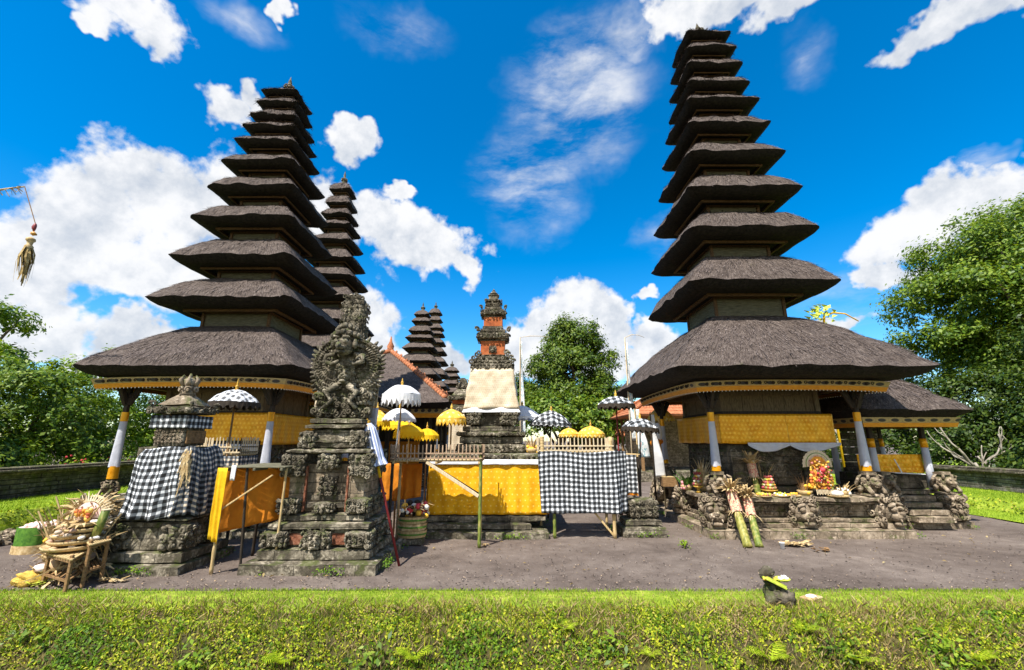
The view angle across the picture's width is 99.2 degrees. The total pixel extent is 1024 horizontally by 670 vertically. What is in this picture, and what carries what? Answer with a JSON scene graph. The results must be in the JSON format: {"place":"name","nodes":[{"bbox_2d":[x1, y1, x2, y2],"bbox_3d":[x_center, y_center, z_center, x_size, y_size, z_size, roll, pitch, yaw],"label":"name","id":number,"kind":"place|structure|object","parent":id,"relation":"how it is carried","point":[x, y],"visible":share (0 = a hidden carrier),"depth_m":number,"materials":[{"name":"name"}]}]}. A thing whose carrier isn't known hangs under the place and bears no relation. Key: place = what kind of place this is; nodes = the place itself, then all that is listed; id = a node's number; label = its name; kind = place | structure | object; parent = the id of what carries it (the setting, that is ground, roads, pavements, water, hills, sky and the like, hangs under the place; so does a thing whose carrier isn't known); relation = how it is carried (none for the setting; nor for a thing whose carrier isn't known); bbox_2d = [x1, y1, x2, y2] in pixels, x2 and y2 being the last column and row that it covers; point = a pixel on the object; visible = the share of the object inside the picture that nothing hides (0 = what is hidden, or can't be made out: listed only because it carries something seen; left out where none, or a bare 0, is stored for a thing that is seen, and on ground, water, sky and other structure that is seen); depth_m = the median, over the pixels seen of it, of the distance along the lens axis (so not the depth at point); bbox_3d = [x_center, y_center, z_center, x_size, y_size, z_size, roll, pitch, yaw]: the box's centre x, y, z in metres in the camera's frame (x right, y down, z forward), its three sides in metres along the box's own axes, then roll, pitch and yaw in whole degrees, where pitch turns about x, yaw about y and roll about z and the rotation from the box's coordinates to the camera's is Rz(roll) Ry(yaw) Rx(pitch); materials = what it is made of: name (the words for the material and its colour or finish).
{"place":"outdoors","nodes":[
{"label":"outdoors","id":0,"kind":"place"},
{"bbox_2d":[0,504,70,530],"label":"terrace bank","id":1,"kind":"structure","parent":0,"point":[30,518],"depth_m":10.21,"materials":[{"name":"green plant"}]},
{"bbox_2d":[0,484,128,512],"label":"lawn","id":2,"kind":"structure","parent":0,"point":[47,505],"depth_m":12.14,"materials":[{"name":"green plant"}]},
{"bbox_2d":[0,460,135,499],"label":"boundary wall","id":3,"kind":"structure","parent":2,"relation":"on","point":[20,481],"depth_m":13.41,"materials":[{"name":"stone"}]},
{"bbox_2d":[112,395,165,457],"bbox_3d":[-17.589,5.023,23.970,6.347,5.771,6.511,0,-14,0],"label":"broadleaf tree","id":4,"kind":"object","parent":2,"relation":"on","point":[157,401],"visible":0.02,"depth_m":21.87,"materials":[{"name":"green plant"}]},
{"bbox_2d":[0,441,1023,591],"bbox_3d":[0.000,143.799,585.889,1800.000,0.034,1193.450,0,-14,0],"label":"gravel court","id":5,"kind":"object","parent":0,"point":[923,551],"visible":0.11,"depth_m":7.28,"materials":[{"name":"grey gravel"}]},
{"bbox_2d":[0,186,36,285],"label":"festival pole","id":6,"kind":"object","parent":5,"relation":"on","point":[26,254],"visible":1,"depth_m":8.60,"materials":[{"name":"beige plant"}]},
{"bbox_2d":[0,294,55,371],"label":"broadleaf tree","id":7,"kind":"object","parent":5,"relation":"on","point":[6,316],"visible":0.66,"depth_m":20.50,"materials":[{"name":"green plant"}]},
{"bbox_2d":[10,564,48,587],"bbox_3d":[-6.840,3.437,6.256,0.476,0.303,0.288,0,-14,0],"label":"yellow bag","id":8,"kind":"object","parent":5,"relation":"on","point":[23,576],"visible":0.83,"depth_m":6.16,"materials":[{"name":"yellow fabric"}]},
{"bbox_2d":[0,378,64,466],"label":"broadleaf tree","id":9,"kind":"object","parent":5,"relation":"on","point":[10,456],"visible":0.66,"depth_m":13.78,"materials":[{"name":"green plant"}]},
{"bbox_2d":[9,520,61,554],"bbox_3d":[-8.887,3.778,8.205,0.685,0.514,0.660,0,-14,0],"label":"green basket","id":10,"kind":"object","parent":5,"relation":"on","point":[26,541],"visible":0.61,"depth_m":7.93,"materials":[{"name":"green plant"}]},
{"bbox_2d":[39,548,92,591],"bbox_3d":[-6.518,3.358,6.372,1.374,0.472,0.460,-7,-15,26],"label":"bamboo bench","id":11,"kind":"object","parent":5,"relation":"on","point":[70,557],"visible":0.48,"depth_m":6.13,"materials":[{"name":"brown wood"}]},
{"bbox_2d":[39,516,112,552],"bbox_3d":[-6.491,2.956,6.542,0.770,0.400,0.864,9,-16,-33],"label":"tray stack","id":12,"kind":"object","parent":11,"relation":"on","point":[68,541],"visible":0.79,"depth_m":6.33,"materials":[{"name":"beige wicker"}]},
{"bbox_2d":[74,490,113,521],"bbox_3d":[-6.477,2.608,6.673,0.634,0.441,0.186,0,-14,0],"label":"fan offering","id":13,"kind":"object","parent":12,"relation":"on","point":[86,513],"visible":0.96,"depth_m":6.68,"materials":[{"name":"beige plant"}]},
{"bbox_2d":[89,509,111,537],"bbox_3d":[-6.150,2.825,6.519,0.210,0.426,0.114,0,-14,0],"label":"bamboo tube","id":14,"kind":"object","parent":12,"relation":"on","point":[101,522],"visible":0.97,"depth_m":6.49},
{"bbox_2d":[0,351,135,464],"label":"broadleaf tree","id":15,"kind":"object","parent":5,"relation":"on","point":[78,414],"visible":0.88,"depth_m":15.85,"materials":[{"name":"green plant"}]},
{"bbox_2d":[12,490,126,588],"bbox_3d":[-6.629,3.151,6.787,1.310,1.461,1.358,-13,-19,43],"label":"palm heap","id":16,"kind":"object","parent":5,"relation":"on","point":[55,565],"visible":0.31,"depth_m":6.60,"materials":[{"name":"beige plant"}]},
{"bbox_2d":[9,343,165,462],"bbox_3d":[-19.345,3.719,20.666,6.853,6.774,6.910,0,-14,0],"label":"broadleaf tree","id":17,"kind":"object","parent":5,"relation":"on","point":[134,410],"visible":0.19,"depth_m":20.16,"materials":[{"name":"green plant"}]},
{"bbox_2d":[76,535,110,587],"bbox_3d":[-6.447,3.355,6.660,1.455,0.612,0.299,-12,-18,40],"label":"bamboo bench","id":18,"kind":"object","parent":5,"relation":"on","point":[90,544],"visible":0.52,"depth_m":6.36,"materials":[{"name":"brown wood"}]},
{"bbox_2d":[71,374,234,576],"bbox_3d":[-5.900,2.305,7.652,1.669,3.243,1.429,0,-14,0],"label":"stone shrine","id":19,"kind":"object","parent":5,"relation":"on","point":[177,545],"visible":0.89,"depth_m":6.97,"materials":[{"name":"grey stone"}]},
{"bbox_2d":[117,447,182,520],"bbox_3d":[-6.008,2.441,7.243,0.664,1.141,1.247,12,-18,-40],"label":"checked cloth","id":20,"kind":"object","parent":19,"relation":"on","point":[150,494],"visible":0.99,"depth_m":7.04,"materials":[{"name":"fabric"}]},
{"bbox_2d":[149,415,212,428],"bbox_3d":[-5.825,1.549,7.705,0.678,0.228,0.615,0,-14,0],"label":"checked band","id":21,"kind":"object","parent":19,"relation":"attached to","point":[181,421],"visible":0.98,"depth_m":7.43,"materials":[{"name":"fabric"}]},
{"bbox_2d":[175,449,191,496],"bbox_3d":[-5.330,2.235,7.089,0.216,0.727,0.114,0,-14,0],"label":"palm tassel","id":22,"kind":"object","parent":19,"relation":"hanging from","point":[186,458],"visible":1,"depth_m":7.10,"materials":[{"name":"beige plant"}]},
{"bbox_2d":[168,446,224,517],"bbox_3d":[-5.260,2.479,7.438,0.324,1.144,1.026,-2,-14,8],"label":"checked cloth","id":23,"kind":"object","parent":19,"relation":"on","point":[194,496],"visible":0.87,"depth_m":7.33,"materials":[{"name":"fabric"}]},
{"bbox_2d":[69,78,338,538],"bbox_3d":[-7.295,-1.855,12.784,5.137,13.745,5.123,0,-14,0],"label":"tiered meru shrine","id":24,"kind":"object","parent":5,"relation":"on","point":[252,308],"visible":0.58,"depth_m":11.39,"materials":[{"name":"stone"}]},
{"bbox_2d":[205,413,314,444],"bbox_3d":[-7.117,2.551,11.718,2.519,0.769,2.502,0,-14,0],"label":"gold cloth","id":25,"kind":"object","parent":24,"relation":"on","point":[287,429],"visible":0.46,"depth_m":10.58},
{"bbox_2d":[201,437,258,542],"bbox_3d":[-5.920,3.123,8.809,1.036,2.072,0.636,0,-14,0],"label":"bamboo altar","id":26,"kind":"object","parent":5,"relation":"on","point":[251,452],"visible":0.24,"depth_m":8.75,"materials":[{"name":"beige wood"}]},
{"bbox_2d":[223,455,257,465],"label":"checked cloth","id":27,"kind":"object","parent":26,"relation":"hanging from","point":[238,460],"visible":0.12,"depth_m":8.63,"materials":[{"name":"fabric"}]},
{"bbox_2d":[207,379,260,455],"bbox_3d":[-5.670,2.481,8.659,0.962,3.250,0.962,0,-14,0],"label":"ceremonial parasol","id":28,"kind":"object","parent":5,"relation":"on","point":[236,399],"visible":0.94,"depth_m":8.72,"materials":[{"name":"fabric"}]},
{"bbox_2d":[209,463,292,574],"bbox_3d":[-4.164,3.033,7.405,1.009,1.596,1.192,0,-14,0],"label":"bamboo altar","id":29,"kind":"object","parent":5,"relation":"on","point":[260,466],"visible":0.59,"depth_m":7.01,"materials":[{"name":"brown wood"}]},
{"bbox_2d":[207,468,227,543],"bbox_3d":[-4.626,2.674,6.855,0.175,1.125,0.051,-1,-14,5],"label":"yellow strip","id":30,"kind":"object","parent":29,"relation":"attached to","point":[218,497],"visible":1,"depth_m":6.85,"materials":[{"name":"fabric"}]},
{"bbox_2d":[219,468,289,532],"bbox_3d":[-4.186,2.712,7.257,1.075,1.000,0.073,6,-15,-25],"label":"orange cloth","id":31,"kind":"object","parent":29,"relation":"hanging from","point":[263,497],"visible":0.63,"depth_m":7.21,"materials":[{"name":"orange fabric"}]},
{"bbox_2d":[237,292,400,575],"bbox_3d":[-3.128,1.523,7.986,2.122,4.922,1.662,0,-14,0],"label":"stone throne shrine","id":32,"kind":"object","parent":5,"relation":"on","point":[331,513],"visible":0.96,"depth_m":7.36,"materials":[{"name":"grey stone"}]},
{"bbox_2d":[301,171,392,491],"bbox_3d":[-7.348,-0.620,17.647,4.615,13.632,4.608,0,-14,0],"label":"tiered meru shrine","id":33,"kind":"object","parent":5,"relation":"on","point":[341,268],"visible":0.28,"depth_m":17.73,"materials":[{"name":"stone"}]},
{"bbox_2d":[365,420,399,565],"bbox_3d":[-2.228,2.665,7.501,0.794,2.360,0.351,0,-14,0],"label":"closed parasol","id":34,"kind":"object","parent":5,"relation":"on","point":[374,442],"visible":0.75,"depth_m":7.57,"materials":[{"name":"white fabric"}]},
{"bbox_2d":[382,405,415,443],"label":"ceremonial parasol","id":35,"kind":"object","parent":5,"relation":"on","point":[394,415],"visible":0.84,"depth_m":10.60,"materials":[{"name":"white fabric"}]},
{"bbox_2d":[381,378,420,532],"bbox_3d":[-2.570,2.675,9.847,0.900,3.430,0.900,0,-14,0],"label":"ceremonial parasol","id":36,"kind":"object","parent":5,"relation":"on","point":[401,394],"visible":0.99,"depth_m":9.87,"materials":[{"name":"white fabric"}]},
{"bbox_2d":[365,336,451,486],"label":"thatched hall","id":37,"kind":"structure","parent":5,"relation":"on","point":[435,402],"depth_m":21.00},
{"bbox_2d":[393,422,424,510],"bbox_3d":[-2.650,3.423,11.004,0.798,2.520,0.798,0,-14,0],"label":"ceremonial parasol","id":38,"kind":"object","parent":5,"relation":"on","point":[408,431],"visible":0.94,"depth_m":10.98,"materials":[{"name":"yellow fabric"}]},
{"bbox_2d":[395,500,432,544],"bbox_3d":[-1.953,3.764,8.761,0.804,0.828,0.717,6,-15,-24],"label":"basket stack","id":39,"kind":"object","parent":5,"relation":"on","point":[412,530],"visible":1,"depth_m":8.63,"materials":[{"name":"wicker"}]},
{"bbox_2d":[402,303,448,452],"bbox_3d":[-6.601,3.421,31.074,4.911,12.089,4.921,0,-14,0],"label":"tiered meru shrine","id":40,"kind":"object","parent":5,"relation":"on","point":[419,348],"visible":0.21,"depth_m":30.95,"materials":[{"name":"plant"}]},
{"bbox_2d":[388,444,484,547],"bbox_3d":[-1.521,3.220,8.907,1.875,1.932,0.716,0,-14,0],"label":"bamboo altar","id":41,"kind":"object","parent":5,"relation":"on","point":[394,452],"visible":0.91,"depth_m":8.76,"materials":[{"name":"beige wood"}]},
{"bbox_2d":[381,463,421,500],"bbox_3d":[-2.368,3.156,9.304,0.879,0.801,0.115,-1,-14,5],"label":"orange cloth","id":42,"kind":"object","parent":41,"relation":"hanging from","point":[411,479],"visible":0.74,"depth_m":9.32,"materials":[{"name":"orange fabric"}]},
{"bbox_2d":[428,303,449,452],"bbox_3d":[-6.748,3.862,37.132,4.463,14.084,4.467,0,-14,0],"label":"tiered meru shrine","id":43,"kind":"object","parent":5,"relation":"on","point":[436,328],"visible":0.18,"depth_m":37.34,"materials":[{"name":"plant"}]},
{"bbox_2d":[443,361,460,450],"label":"tiered meru shrine","id":44,"kind":"object","parent":5,"relation":"on","point":[452,374],"visible":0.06,"depth_m":42.11,"materials":[{"name":"stone"}]},
{"bbox_2d":[443,378,468,413],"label":"brick shrine","id":45,"kind":"object","parent":5,"relation":"on","point":[457,399],"visible":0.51,"depth_m":14.96,"materials":[{"name":"stone"}]},
{"bbox_2d":[425,451,548,539],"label":"stone platform","id":46,"kind":"structure","parent":5,"relation":"on","point":[452,526],"depth_m":9.39,"materials":[{"name":"grey stone"}]},
{"bbox_2d":[436,404,465,452],"bbox_3d":[-1.530,2.332,10.959,0.757,1.220,0.757,0,-14,0],"label":"ceremonial parasol","id":47,"kind":"object","parent":46,"relation":"on","point":[451,416],"visible":1,"depth_m":10.79,"materials":[{"name":"yellow fabric"}]},
{"bbox_2d":[425,465,548,514],"bbox_3d":[-0.544,3.719,10.953,2.749,1.079,2.763,0,-14,0],"label":"yellow brocade","id":48,"kind":"object","parent":46,"relation":"on","point":[511,489],"visible":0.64,"depth_m":9.65,"materials":[{"name":"yellow fabric"}]},
{"bbox_2d":[431,459,537,464],"bbox_3d":[-0.540,2.852,9.778,2.661,0.118,0.052,0,-14,0],"label":"white band","id":49,"kind":"object","parent":48,"relation":"attached to","point":[509,462],"visible":0.66,"depth_m":9.78,"materials":[{"name":"fabric"}]},
{"bbox_2d":[456,289,525,452],"bbox_3d":[-0.530,0.893,12.160,1.779,4.617,1.788,0,-14,0],"label":"brick tower shrine","id":50,"kind":"object","parent":46,"relation":"on","point":[495,432],"visible":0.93,"depth_m":11.29,"materials":[{"name":"stone"}]},
{"bbox_2d":[463,368,519,409],"bbox_3d":[-0.528,1.543,12.008,1.492,1.076,1.473,0,-14,0],"label":"brocade cloth","id":51,"kind":"object","parent":50,"relation":"attached to","point":[491,388],"visible":0.92,"depth_m":11.39,"materials":[{"name":"beige fabric"}]},
{"bbox_2d":[1,517,1023,589],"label":"loose gravel","id":52,"kind":"structure","parent":5,"relation":"on","point":[566,575],"depth_m":6.45,"materials":[{"name":"grey gravel"}]},
{"bbox_2d":[520,336,544,432],"bbox_3d":[0.756,2.656,13.982,1.028,5.412,0.105,0,-14,0],"label":"tall banner","id":53,"kind":"object","parent":5,"relation":"on","point":[521,384],"visible":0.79,"depth_m":14.22,"materials":[{"name":"white fabric"}]},
{"bbox_2d":[105,510,979,576],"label":"step weeds","id":54,"kind":"object","parent":5,"relation":"on","point":[333,569],"visible":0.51,"depth_m":7.32,"materials":[{"name":"green plant"}]},
{"bbox_2d":[530,406,571,517],"bbox_3d":[1.078,3.428,11.928,1.165,2.948,1.166,0,-14,0],"label":"ceremonial parasol","id":55,"kind":"object","parent":5,"relation":"on","point":[551,418],"visible":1,"depth_m":11.86,"materials":[{"name":"fabric"}]},
{"bbox_2d":[519,385,624,449],"bbox_3d":[4.083,6.062,28.291,8.385,5.782,5.438,0,-14,0],"label":"broadleaf tree","id":56,"kind":"object","parent":5,"relation":"on","point":[581,417],"visible":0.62,"depth_m":27.43,"materials":[{"name":"green plant"}]},
{"bbox_2d":[515,310,635,449],"bbox_3d":[4.673,4.083,33.057,10.351,11.893,8.001,0,-14,0],"label":"broadleaf tree","id":57,"kind":"object","parent":5,"relation":"on","point":[566,348],"visible":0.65,"depth_m":31.98,"materials":[{"name":"green plant"}]},
{"bbox_2d":[537,436,616,538],"bbox_3d":[1.410,3.342,9.754,1.656,2.090,0.895,0,-14,0],"label":"bamboo altar","id":58,"kind":"object","parent":5,"relation":"on","point":[609,444],"visible":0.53,"depth_m":9.54,"materials":[{"name":"beige wood"}]},
{"bbox_2d":[538,451,628,513],"bbox_3d":[1.556,3.143,9.331,1.978,1.282,0.255,1,-14,-6],"label":"checked cloth","id":59,"kind":"object","parent":58,"relation":"hanging from","point":[578,483],"visible":1,"depth_m":9.33,"materials":[{"name":"fabric"}]},
{"bbox_2d":[578,420,604,449],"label":"ceremonial parasol","id":60,"kind":"object","parent":5,"relation":"on","point":[590,431],"visible":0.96,"depth_m":12.92,"materials":[{"name":"yellow fabric"}]},
{"bbox_2d":[597,390,635,514],"bbox_3d":[2.720,3.044,11.095,0.982,3.300,0.982,0,-14,0],"label":"ceremonial parasol","id":61,"kind":"object","parent":5,"relation":"on","point":[615,402],"visible":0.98,"depth_m":11.14,"materials":[{"name":"fabric"}]},
{"bbox_2d":[616,453,641,520],"bbox_3d":[2.720,3.685,10.323,0.560,1.691,0.600,0,-14,0],"label":"bamboo altar","id":62,"kind":"object","parent":5,"relation":"on","point":[639,478],"visible":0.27,"depth_m":10.16,"materials":[{"name":"beige wood"}]},
{"bbox_2d":[626,455,637,493],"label":"checked cloth","id":63,"kind":"object","parent":62,"relation":"hanging from","point":[632,475],"visible":0.52,"depth_m":10.01,"materials":[{"name":"fabric"}]},
{"bbox_2d":[624,334,641,452],"bbox_3d":[3.856,2.541,13.187,0.650,5.262,0.105,0,-14,0],"label":"tall banner","id":64,"kind":"object","parent":5,"relation":"on","point":[631,417],"visible":0.67,"depth_m":13.33,"materials":[{"name":"white fabric"}]},
{"bbox_2d":[621,412,659,477],"bbox_3d":[3.151,3.226,10.537,0.919,2.687,0.921,0,-14,0],"label":"ceremonial parasol","id":65,"kind":"object","parent":5,"relation":"on","point":[640,425],"visible":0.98,"depth_m":10.52,"materials":[{"name":"fabric"}]},
{"bbox_2d":[616,496,666,537],"bbox_3d":[2.817,4.035,9.671,0.998,0.823,0.817,0,-14,0],"label":"stone pedestal","id":66,"kind":"object","parent":5,"relation":"on","point":[642,513],"visible":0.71,"depth_m":9.39,"materials":[{"name":"grey stone"}]},
{"bbox_2d":[634,407,649,456],"bbox_3d":[3.616,3.439,11.941,0.387,2.930,0.105,0,-14,0],"label":"tall banner","id":67,"kind":"object","parent":5,"relation":"on","point":[645,452],"visible":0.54,"depth_m":12.03,"materials":[{"name":"white fabric"}]},
{"bbox_2d":[649,412,665,517],"bbox_3d":[3.983,3.488,11.826,0.347,2.780,0.105,0,-14,0],"label":"tall banner","id":68,"kind":"object","parent":5,"relation":"on","point":[658,465],"visible":0.84,"depth_m":11.84,"materials":[{"name":"white fabric"}]},
{"bbox_2d":[714,477,752,547],"bbox_3d":[4.695,3.629,9.045,0.781,1.318,1.188,0,-14,0],"label":"bamboo offering","id":69,"kind":"object","parent":5,"relation":"on","point":[736,510],"visible":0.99,"depth_m":8.97},
{"bbox_2d":[735,483,765,546],"bbox_3d":[4.995,3.694,9.056,0.699,1.186,1.141,0,-14,0],"label":"bamboo offering","id":70,"kind":"object","parent":5,"relation":"on","point":[746,495],"visible":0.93,"depth_m":8.99},
{"bbox_2d":[616,24,939,539],"bbox_3d":[6.327,-2.923,13.060,5.797,15.954,5.818,0,-14,0],"label":"tiered meru shrine","id":71,"kind":"object","parent":5,"relation":"on","point":[744,344],"visible":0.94,"depth_m":10.97,"materials":[{"name":"stone"}]},
{"bbox_2d":[734,450,764,492],"bbox_3d":[5.585,3.206,10.082,0.716,1.091,0.716,13,-18,-42],"label":"bamboo offering","id":72,"kind":"object","parent":71,"relation":"on","point":[751,461],"visible":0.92,"depth_m":10.05},
{"bbox_2d":[677,414,836,443],"bbox_3d":[6.318,2.558,11.708,2.759,0.706,2.759,0,-14,0],"label":"gold cloth","id":73,"kind":"object","parent":71,"relation":"on","point":[768,428],"visible":0.94,"depth_m":10.41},
{"bbox_2d":[748,443,840,451],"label":"white cloth","id":74,"kind":"object","parent":71,"relation":"hanging from","point":[766,447],"visible":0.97,"depth_m":10.25,"materials":[{"name":"white fabric"}]},
{"bbox_2d":[802,450,836,496],"bbox_3d":[6.927,3.097,9.827,0.681,1.001,0.360,0,-14,0],"label":"fan offering","id":75,"kind":"object","parent":71,"relation":"on","point":[818,463],"visible":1,"depth_m":9.74,"materials":[{"name":"multicoloured plant"}]},
{"bbox_2d":[819,379,975,528],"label":"thatched pavilion","id":76,"kind":"structure","parent":5,"relation":"on","point":[899,404],"depth_m":10.58,"materials":[{"name":"stone"}]},
{"bbox_2d":[856,454,924,472],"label":"orange cloth","id":77,"kind":"object","parent":76,"relation":"hanging from","point":[909,463],"visible":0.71,"depth_m":10.94,"materials":[{"name":"fabric"}]},
{"bbox_2d":[956,307,1023,465],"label":"broadleaf tree","id":78,"kind":"object","parent":5,"relation":"on","point":[1001,336],"visible":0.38,"depth_m":18.12,"materials":[{"name":"green plant"}]},
{"bbox_2d":[0,589,1023,669],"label":"moat bank","id":79,"kind":"structure","parent":0,"point":[643,665],"depth_m":4.95,"materials":[{"name":"green plant"}]},
{"bbox_2d":[0,609,59,653],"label":"leafy weed","id":80,"kind":"object","parent":79,"relation":"on","point":[37,637],"visible":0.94,"depth_m":4.92,"materials":[{"name":"green plant"}]},
{"bbox_2d":[164,632,220,669],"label":"leafy weed","id":81,"kind":"object","parent":79,"relation":"on","point":[198,662],"visible":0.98,"depth_m":4.76,"materials":[{"name":"green plant"}]},
{"bbox_2d":[341,631,392,669],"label":"leafy weed","id":82,"kind":"object","parent":79,"relation":"on","point":[371,656],"visible":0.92,"depth_m":4.78,"materials":[{"name":"green plant"}]},
{"bbox_2d":[0,603,1023,669],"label":"bank weeds","id":83,"kind":"object","parent":79,"relation":"on","point":[379,631],"visible":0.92,"depth_m":5.00,"materials":[{"name":"green plant"}]},
{"bbox_2d":[0,587,1023,635],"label":"turf verge","id":84,"kind":"structure","parent":79,"relation":"on","point":[292,606],"depth_m":5.63,"materials":[{"name":"green plant"}]},
{"bbox_2d":[758,565,796,606],"bbox_3d":[3.389,3.234,5.575,0.386,0.507,0.275,0,-14,0],"label":"statue","id":85,"kind":"object","parent":84,"relation":"on","point":[775,590],"visible":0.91,"depth_m":5.51,"materials":[{"name":"grey stone"}]},
{"bbox_2d":[582,626,638,667],"bbox_3d":[1.090,3.512,4.854,0.652,0.441,0.414,0,-14,0],"label":"leafy weed","id":86,"kind":"object","parent":79,"relation":"on","point":[611,632],"visible":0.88,"depth_m":4.86,"materials":[{"name":"green plant"}]},
{"bbox_2d":[808,606,867,664],"bbox_3d":[3.685,3.438,4.931,0.532,0.691,0.564,-7,-15,27],"label":"leafy weed","id":87,"kind":"object","parent":79,"relation":"on","point":[842,643],"visible":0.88,"depth_m":4.89,"materials":[{"name":"green plant"}]},
{"bbox_2d":[916,627,990,669],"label":"leafy weed","id":88,"kind":"object","parent":79,"relation":"on","point":[944,645],"visible":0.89,"depth_m":4.82,"materials":[{"name":"green plant"}]},
{"bbox_2d":[0,0,1023,440],"label":"sky","id":89,"kind":"structure","parent":0,"point":[517,149],"materials":[{"name":"blue"}]},
{"bbox_2d":[607,400,689,481],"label":"gate","id":90,"kind":"structure","parent":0,"point":[678,455],"depth_m":25.29,"materials":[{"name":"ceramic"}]},
{"bbox_2d":[832,460,1023,502],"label":"lawn","id":91,"kind":"structure","parent":0,"point":[981,490],"depth_m":14.13,"materials":[{"name":"green plant"}]},
{"bbox_2d":[835,370,977,465],"bbox_3d":[21.741,4.683,23.980,6.730,6.446,8.196,0,-14,0],"label":"broadleaf tree","id":92,"kind":"object","parent":91,"relation":"on","point":[891,438],"visible":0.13,"depth_m":22.28,"materials":[{"name":"green plant"}]},
{"bbox_2d":[828,458,1023,493],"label":"boundary wall","id":93,"kind":"structure","parent":91,"relation":"on","point":[1001,479],"depth_m":15.52,"materials":[{"name":"stone"}]},
{"bbox_2d":[869,192,1023,380],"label":"broadleaf tree","id":94,"kind":"object","parent":91,"relation":"on","point":[980,267],"visible":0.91,"depth_m":21.12,"materials":[{"name":"green plant"}]},
{"bbox_2d":[893,359,1023,466],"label":"broadleaf tree","id":95,"kind":"object","parent":91,"relation":"on","point":[952,389],"visible":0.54,"depth_m":18.64,"materials":[{"name":"green plant"}]},
{"bbox_2d":[927,427,1013,466],"bbox_3d":[17.871,4.696,16.988,2.482,2.879,1.042,-2,-14,10],"label":"bare tree","id":96,"kind":"object","parent":91,"relation":"on","point":[967,460],"visible":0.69,"depth_m":16.73,"materials":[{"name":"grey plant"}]},
{"bbox_2d":[973,366,1023,468],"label":"broadleaf tree","id":97,"kind":"object","parent":91,"relation":"on","point":[1013,458],"visible":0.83,"depth_m":16.46,"materials":[{"name":"green plant"}]},
{"bbox_2d":[833,480,1023,514],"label":"terrace bank","id":98,"kind":"structure","parent":0,"point":[1000,504],"depth_m":12.68,"materials":[{"name":"green plant"}]},
{"bbox_2d":[969,507,1023,522],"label":"lawn","id":99,"kind":"structure","parent":0,"point":[1001,516],"depth_m":11.81,"materials":[{"name":"green plant"}]},
{"bbox_2d":[804,303,858,466],"bbox_3d":[13.418,2.366,17.453,2.024,7.610,0.889,0,-14,0],"label":"festival pole","id":100,"kind":"object","parent":99,"relation":"on","point":[818,313],"visible":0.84,"depth_m":18.15,"materials":[{"name":"yellow plant"}]},
{"label":"lower lawn","id":101,"kind":"structure","parent":0,"visible":0},
{"bbox_2d":[0,492,121,528],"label":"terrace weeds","id":102,"kind":"object","parent":101,"relation":"on","point":[17,509],"visible":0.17,"depth_m":10.14,"materials":[{"name":"green plant"}]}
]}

